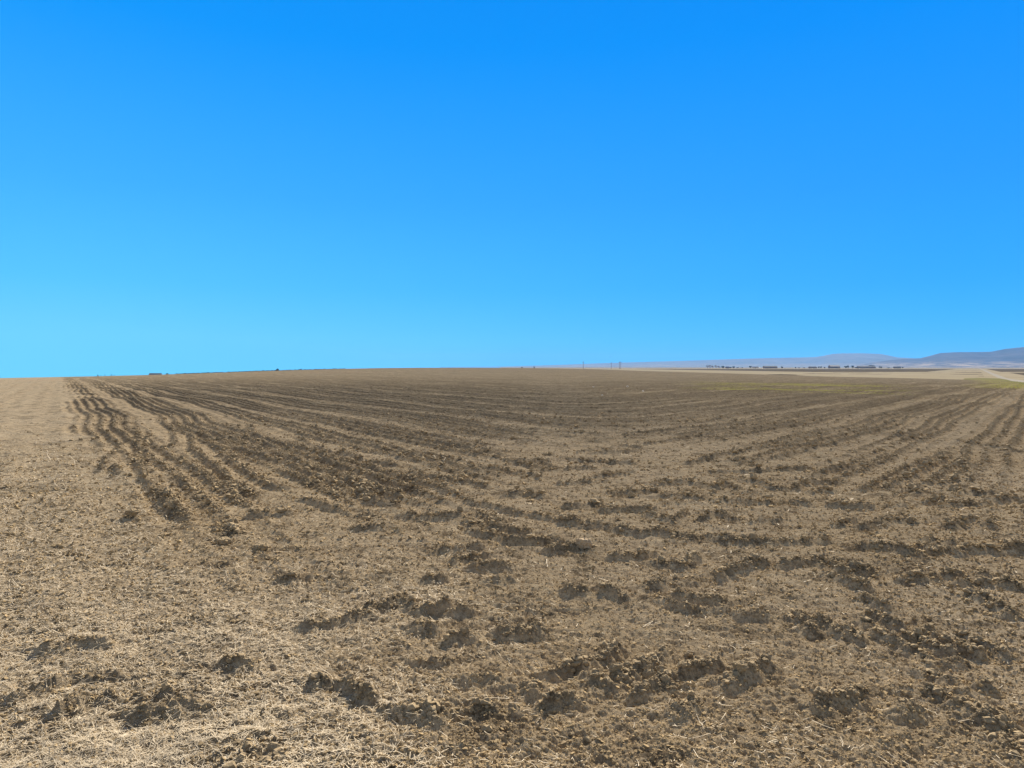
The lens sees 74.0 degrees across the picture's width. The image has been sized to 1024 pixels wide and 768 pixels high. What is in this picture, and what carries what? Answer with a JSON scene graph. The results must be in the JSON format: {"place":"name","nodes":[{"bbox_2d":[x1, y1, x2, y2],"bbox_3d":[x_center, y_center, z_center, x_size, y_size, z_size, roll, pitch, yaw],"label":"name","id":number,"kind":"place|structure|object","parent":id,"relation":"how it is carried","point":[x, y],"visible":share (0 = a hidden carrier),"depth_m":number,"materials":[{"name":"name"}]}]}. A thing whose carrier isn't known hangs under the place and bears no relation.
{"place":"outdoors","nodes":[
{"label":"outdoors","id":0,"kind":"place"},
{"bbox_2d":[0,368,1023,767],"bbox_3d":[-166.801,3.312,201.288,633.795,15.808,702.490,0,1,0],"label":"ploughed field","id":1,"kind":"structure","parent":0,"point":[42,408],"depth_m":6.44,"materials":[{"name":"soil"}]},
{"bbox_2d":[124,508,140,515],"bbox_3d":[-4.252,1.442,7.637,0.167,0.086,0.115,0,1,2],"label":"soil clod","id":2,"kind":"object","parent":1,"relation":"on","point":[133,512],"visible":1,"depth_m":7.60,"materials":[{"name":"brown soil"}]},
{"bbox_2d":[214,536,232,544],"bbox_3d":[-2.829,1.531,6.634,0.147,0.080,0.150,1,2,36],"label":"soil clod","id":3,"kind":"object","parent":1,"relation":"on","point":[225,540],"visible":0.94,"depth_m":6.60,"materials":[{"name":"brown soil"}]},
{"bbox_2d":[252,542,268,550],"bbox_3d":[-2.362,1.533,6.398,0.149,0.078,0.127,0,2,-19],"label":"soil clod","id":4,"kind":"object","parent":1,"relation":"on","point":[258,546],"visible":0.94,"depth_m":6.36,"materials":[{"name":"brown soil"}]},
{"bbox_2d":[0,419,1022,767],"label":"straw residue","id":5,"kind":"object","parent":1,"relation":"on","point":[136,733],"visible":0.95,"depth_m":3.77},
{"bbox_2d":[0,406,1023,767],"bbox_3d":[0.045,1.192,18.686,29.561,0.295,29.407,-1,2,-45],"label":"soil crumbs","id":6,"kind":"object","parent":1,"relation":"on","point":[644,710],"visible":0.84,"depth_m":4.35,"materials":[{"name":"brown soil"}]},
{"bbox_2d":[69,411,1023,767],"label":"loose clods","id":7,"kind":"object","parent":1,"relation":"on","point":[277,747],"visible":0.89,"depth_m":8.94,"materials":[{"name":"soil"}]},
{"bbox_2d":[547,533,557,538],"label":"soil clod","id":8,"kind":"object","parent":1,"relation":"on","point":[553,535],"visible":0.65,"depth_m":6.72,"materials":[{"name":"brown soil"}]},
{"bbox_2d":[575,538,592,549],"bbox_3d":[0.684,1.529,6.492,0.166,0.124,0.129,1,2,42],"label":"soil clod","id":9,"kind":"object","parent":1,"relation":"on","point":[583,543],"visible":0.99,"depth_m":6.45,"materials":[{"name":"brown soil"}]},
{"bbox_2d":[582,659,589,666],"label":"furrow clod","id":10,"kind":"object","parent":1,"relation":"on","point":[585,662],"visible":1,"depth_m":3.89,"materials":[{"name":"soil"}]},
{"bbox_2d":[608,662,623,672],"bbox_3d":[0.572,1.571,3.766,0.092,0.065,0.069,0,1,-16],"label":"furrow clod","id":11,"kind":"object","parent":1,"relation":"on","point":[614,667],"visible":0.94,"depth_m":3.74,"materials":[{"name":"soil"}]},
{"bbox_2d":[613,693,622,699],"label":"furrow clod","id":12,"kind":"object","parent":1,"relation":"on","point":[618,696],"visible":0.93,"depth_m":3.51,"materials":[{"name":"soil"}]},
{"bbox_2d":[623,661,631,667],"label":"furrow clod","id":13,"kind":"object","parent":1,"relation":"on","point":[627,664],"visible":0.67,"depth_m":3.82,"materials":[{"name":"soil"}]},
{"bbox_2d":[642,669,656,678],"bbox_3d":[0.768,1.614,3.765,0.094,0.073,0.082,1,2,36],"label":"furrow clod","id":14,"kind":"object","parent":1,"relation":"on","point":[647,673],"visible":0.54,"depth_m":3.75,"materials":[{"name":"soil"}]},
{"bbox_2d":[654,665,665,671],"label":"furrow clod","id":15,"kind":"object","parent":1,"relation":"on","point":[657,668],"visible":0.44,"depth_m":3.83,"materials":[{"name":"soil"}]},
{"bbox_2d":[660,674,670,682],"bbox_3d":[0.824,1.587,3.660,0.060,0.047,0.052,0,1,-12],"label":"furrow clod","id":16,"kind":"object","parent":1,"relation":"on","point":[665,678],"visible":0.99,"depth_m":3.65,"materials":[{"name":"soil"}]},
{"bbox_2d":[684,651,692,657],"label":"furrow clod","id":17,"kind":"object","parent":1,"relation":"on","point":[688,654],"visible":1,"depth_m":4.05,"materials":[{"name":"soil"}]},
{"bbox_2d":[732,659,748,672],"bbox_3d":[1.258,1.556,3.744,0.088,0.063,0.076,-1,2,-25],"label":"furrow clod","id":18,"kind":"object","parent":1,"relation":"on","point":[740,666],"visible":0.98,"depth_m":3.72,"materials":[{"name":"soil"}]},
{"bbox_2d":[0,0,1023,377],"label":"sky","id":19,"kind":"structure","parent":0,"point":[187,186],"materials":[{"name":"blue"}]},
{"bbox_2d":[506,353,910,366],"bbox_3d":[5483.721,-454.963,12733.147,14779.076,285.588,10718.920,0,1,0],"label":"hills","id":20,"kind":"structure","parent":0,"point":[845,359],"depth_m":13276.97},
{"bbox_2d":[500,367,1023,368],"bbox_3d":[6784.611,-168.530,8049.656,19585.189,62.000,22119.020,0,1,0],"label":"ground","id":21,"kind":"structure","parent":0,"point":[690,367],"depth_m":6400.52,"materials":[{"name":"brown soil"}]},
{"bbox_2d":[176,368,344,373],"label":"tree belt","id":22,"kind":"object","parent":21,"relation":"on","point":[250,371],"visible":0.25,"depth_m":717.51,"materials":[{"name":"green plant"}]},
{"bbox_2d":[828,365,839,367],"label":"farm hall","id":23,"kind":"structure","parent":21,"relation":"on","point":[833,366],"depth_m":2390.30,"materials":[{"name":"white metal"}]},
{"bbox_2d":[857,366,875,367],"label":"farm barn","id":24,"kind":"structure","parent":21,"relation":"on","point":[866,367],"depth_m":2395.52,"materials":[{"name":"grey metal"}]},
{"bbox_2d":[559,368,1023,380],"bbox_3d":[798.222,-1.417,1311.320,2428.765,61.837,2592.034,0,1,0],"label":"stubble field","id":25,"kind":"structure","parent":0,"point":[951,373],"depth_m":499.78,"materials":[{"name":"plant"}]},
{"bbox_2d":[666,369,1023,374],"bbox_3d":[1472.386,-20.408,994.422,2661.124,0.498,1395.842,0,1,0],"label":"fallow field","id":26,"kind":"structure","parent":0,"point":[880,370],"depth_m":913.56,"materials":[{"name":"soil"}]},
{"bbox_2d":[849,347,1023,367],"bbox_3d":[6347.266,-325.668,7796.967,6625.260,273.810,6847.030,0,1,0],"label":"hills","id":27,"kind":"structure","parent":0,"point":[1009,358],"depth_m":7723.89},
{"bbox_2d":[963,378,1023,383],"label":"verge","id":28,"kind":"structure","parent":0,"point":[997,379],"depth_m":209.71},
{"bbox_2d":[979,368,1023,381],"bbox_3d":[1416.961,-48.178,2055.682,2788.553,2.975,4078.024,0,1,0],"label":"road","id":29,"kind":"structure","parent":0,"point":[997,376],"depth_m":304.49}
]}

